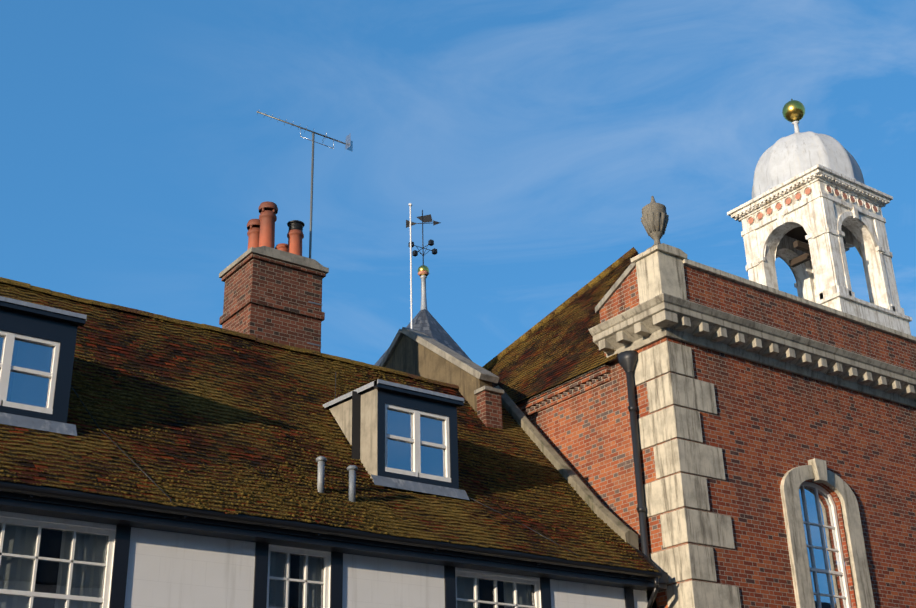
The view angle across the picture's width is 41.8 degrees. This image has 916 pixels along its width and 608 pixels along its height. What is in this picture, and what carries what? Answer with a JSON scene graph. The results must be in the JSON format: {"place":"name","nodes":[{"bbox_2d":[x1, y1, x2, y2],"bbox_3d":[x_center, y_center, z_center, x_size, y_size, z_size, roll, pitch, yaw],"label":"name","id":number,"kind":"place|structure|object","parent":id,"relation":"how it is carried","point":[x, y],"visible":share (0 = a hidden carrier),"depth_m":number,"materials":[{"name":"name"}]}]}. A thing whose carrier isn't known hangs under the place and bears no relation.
{"place":"outdoors","nodes":[
{"label":"outdoors","id":0,"kind":"place"},
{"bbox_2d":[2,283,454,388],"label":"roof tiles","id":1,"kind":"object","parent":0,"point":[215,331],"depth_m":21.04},
{"bbox_2d":[6,347,661,571],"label":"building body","id":2,"kind":"structure","parent":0,"point":[649,561],"depth_m":17.78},
{"bbox_2d":[374,265,472,365],"bbox_3d":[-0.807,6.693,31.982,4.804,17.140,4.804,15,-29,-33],"label":"turret roof","id":3,"kind":"structure","parent":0,"point":[426,322],"depth_m":34.10,"materials":[{"name":"metal"}]},
{"bbox_2d":[406,210,440,264],"bbox_3d":[-1.024,-1.966,35.835,1.042,1.900,0.764,-5,-24,8],"label":"weathervane","id":4,"kind":"object","parent":3,"relation":"on","point":[425,218],"visible":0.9,"depth_m":35.99,"materials":[{"name":"grey metal"}]},
{"bbox_2d":[0,0,915,562],"label":"sky","id":5,"kind":"structure","parent":0,"point":[137,155],"materials":[{"name":"blue"}]},
{"bbox_2d":[647,591,655,607],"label":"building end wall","id":6,"kind":"structure","parent":0,"point":[649,593],"depth_m":19.66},
{"bbox_2d":[527,337,915,607],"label":"town hall walls","id":7,"kind":"structure","parent":0,"point":[765,429],"depth_m":22.18,"materials":[{"name":"red brick"}]},
{"bbox_2d":[517,365,610,416],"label":"town hall eaves","id":8,"kind":"object","parent":7,"relation":"attached to","point":[575,387],"visible":0.21,"depth_m":23.07,"materials":[{"name":"red brick"}]},
{"bbox_2d":[618,350,649,559],"bbox_3d":[3.203,5.254,19.869,0.340,9.510,0.408,15,-29,-33],"label":"drainpipe","id":9,"kind":"object","parent":7,"relation":"attached to","point":[627,360],"visible":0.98,"depth_m":21.09,"materials":[{"name":"black metal"}]},
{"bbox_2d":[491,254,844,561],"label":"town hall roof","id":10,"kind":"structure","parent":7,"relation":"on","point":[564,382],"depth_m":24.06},
{"bbox_2d":[487,252,636,402],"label":"town hall roof tiles","id":11,"kind":"object","parent":10,"relation":"on","point":[523,389],"visible":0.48,"depth_m":25.58,"materials":[{"name":"brown tile"}]},
{"bbox_2d":[483,247,638,369],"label":"town hall hip tiles","id":12,"kind":"object","parent":11,"relation":"on","point":[567,302],"visible":0.33,"depth_m":27.64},
{"bbox_2d":[633,341,740,607],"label":"quoins","id":13,"kind":"object","parent":7,"relation":"attached to","point":[678,527],"visible":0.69,"depth_m":20.46,"materials":[{"name":"beige stone"}]},
{"bbox_2d":[588,293,915,407],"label":"cornice","id":14,"kind":"structure","parent":7,"relation":"attached to","point":[652,320],"depth_m":22.22,"materials":[{"name":"beige stone"}]},
{"bbox_2d":[595,243,915,371],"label":"parapet","id":15,"kind":"structure","parent":14,"relation":"on","point":[652,272],"depth_m":23.05,"materials":[{"name":"red brick"}]},
{"bbox_2d":[641,196,668,249],"bbox_3d":[3.716,-1.506,22.610,0.533,1.220,0.546,15,-29,-33],"label":"stone urn","id":16,"kind":"object","parent":15,"relation":"on","point":[654,218],"visible":0.94,"depth_m":22.47,"materials":[{"name":"stone"}]},
{"bbox_2d":[727,164,911,334],"bbox_3d":[8.288,-0.266,27.230,2.680,4.720,2.680,15,-29,-33],"label":"cupola","id":17,"kind":"object","parent":7,"relation":"on","point":[810,227],"visible":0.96,"depth_m":27.06,"materials":[{"name":"white paint"}]},
{"bbox_2d":[752,99,864,198],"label":"dome","id":18,"kind":"structure","parent":17,"relation":"on","point":[784,159],"depth_m":27.60,"materials":[{"name":"white metal"}]},
{"bbox_2d":[780,458,874,607],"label":"town hall window surrounds","id":19,"kind":"object","parent":7,"relation":"attached to","point":[813,470],"visible":0.98,"depth_m":21.94,"materials":[{"name":"beige stone"}]},
{"label":"ground","id":20,"kind":"structure","parent":0,"visible":0},
{"bbox_2d":[0,481,668,607],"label":"building walls","id":21,"kind":"structure","parent":20,"relation":"on","point":[58,553],"depth_m":15.48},
{"bbox_2d":[0,296,86,435],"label":"dormer","id":22,"kind":"object","parent":21,"relation":"on","point":[37,345],"visible":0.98,"depth_m":15.77,"materials":[{"name":"black paint"}]},
{"bbox_2d":[219,246,328,352],"bbox_3d":[-3.558,0.935,22.791,1.680,3.720,1.380,15,-29,-33],"label":"chimney","id":23,"kind":"object","parent":21,"relation":"on","point":[269,293],"visible":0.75,"depth_m":22.71,"materials":[{"name":"brick"}]},
{"bbox_2d":[247,219,259,248],"bbox_3d":[-4.006,-1.192,23.728,0.375,1.030,0.369,15,-29,-33],"label":"chimney pot","id":24,"kind":"object","parent":23,"relation":"on","point":[253,229],"visible":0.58,"depth_m":23.68,"materials":[{"name":"ceramic"}]},
{"bbox_2d":[258,201,277,247],"bbox_3d":[-3.722,-1.428,23.438,0.388,1.210,0.382,15,-29,-33],"label":"chimney pot","id":25,"kind":"object","parent":23,"relation":"on","point":[268,211],"visible":0.77,"depth_m":23.38,"materials":[{"name":"ceramic"}]},
{"bbox_2d":[275,243,287,251],"bbox_3d":[-3.499,-0.869,23.983,0.336,0.620,0.331,15,-29,-33],"label":"chimney pot","id":26,"kind":"object","parent":23,"relation":"on","point":[282,246],"visible":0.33,"depth_m":23.95,"materials":[{"name":"ceramic"}]},
{"bbox_2d":[287,220,304,255],"bbox_3d":[-3.218,-1.195,23.733,0.354,1.000,0.345,15,-29,-33],"label":"chimney pot","id":27,"kind":"object","parent":23,"relation":"on","point":[295,235],"visible":0.81,"depth_m":23.66,"materials":[{"name":"ceramic"}]},
{"bbox_2d":[257,111,352,346],"bbox_3d":[-3.048,-1.389,24.044,2.082,5.757,0.901,9,-26,-22],"label":"tv aerial","id":28,"kind":"object","parent":21,"relation":"on","point":[349,144],"visible":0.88,"depth_m":25.16,"materials":[{"name":"silver metal"}]},
{"bbox_2d":[316,456,326,492],"bbox_3d":[-1.967,2.464,17.241,0.160,0.575,0.160,15,-29,-33],"label":"roof vent pipe","id":29,"kind":"object","parent":21,"relation":"on","point":[321,460],"visible":0.96,"depth_m":17.22,"materials":[{"name":"grey metal"}]},
{"bbox_2d":[71,372,577,555],"bbox_3d":[-2.271,1.676,18.430,5.618,4.657,6.383,-16,-28,30],"label":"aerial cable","id":30,"kind":"object","parent":21,"relation":"on","point":[335,398],"visible":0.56,"depth_m":16.69,"materials":[{"name":"black metal"}]},
{"bbox_2d":[0,284,657,570],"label":"roof moss","id":31,"kind":"object","parent":21,"relation":"on","point":[220,487],"visible":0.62,"depth_m":17.41,"materials":[{"name":"green plant"}]},
{"bbox_2d":[0,282,658,572],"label":"building roof tiles","id":32,"kind":"object","parent":21,"relation":"on","point":[179,360],"visible":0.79,"depth_m":18.35,"materials":[{"name":"brown tile"}]},
{"bbox_2d":[0,277,458,388],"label":"ridge tiles","id":33,"kind":"object","parent":32,"relation":"on","point":[152,315],"visible":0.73,"depth_m":20.83,"materials":[{"name":"brown tile"}]},
{"bbox_2d":[0,483,661,607],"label":"building gutter","id":34,"kind":"object","parent":21,"relation":"attached to","point":[31,492],"visible":0.88,"depth_m":15.85,"materials":[{"name":"black metal"}]},
{"bbox_2d":[347,465,357,501],"bbox_3d":[-1.532,2.612,17.397,0.160,0.575,0.160,15,-29,-33],"label":"roof vent pipe","id":35,"kind":"object","parent":21,"relation":"on","point":[352,469],"visible":0.9,"depth_m":17.37,"materials":[{"name":"grey metal"}]},
{"bbox_2d":[322,379,468,499],"bbox_3d":[-1.068,2.407,19.590,1.850,1.820,1.732,15,-29,-33],"label":"dormer","id":36,"kind":"object","parent":21,"relation":"on","point":[400,436],"visible":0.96,"depth_m":19.06,"materials":[{"name":"black paint"}]},
{"bbox_2d":[379,327,503,428],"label":"gable parapet","id":37,"kind":"structure","parent":21,"relation":"on","point":[415,352],"depth_m":24.16,"materials":[{"name":"stone"}]},
{"bbox_2d":[494,386,638,549],"bbox_3d":[1.884,2.992,22.265,0.300,4.222,3.450,15,-29,-33],"label":"verge coping","id":38,"kind":"object","parent":21,"relation":"attached to","point":[621,529],"visible":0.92,"depth_m":21.85,"materials":[{"name":"beige stone"}]},
{"bbox_2d":[409,203,412,328],"bbox_3d":[-1.081,5.263,29.295,0.100,17.580,0.095,15,-29,-33],"label":"flagpole","id":39,"kind":"object","parent":20,"relation":"on","point":[410,204],"visible":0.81,"depth_m":32.03,"materials":[{"name":"white metal"}]}
]}

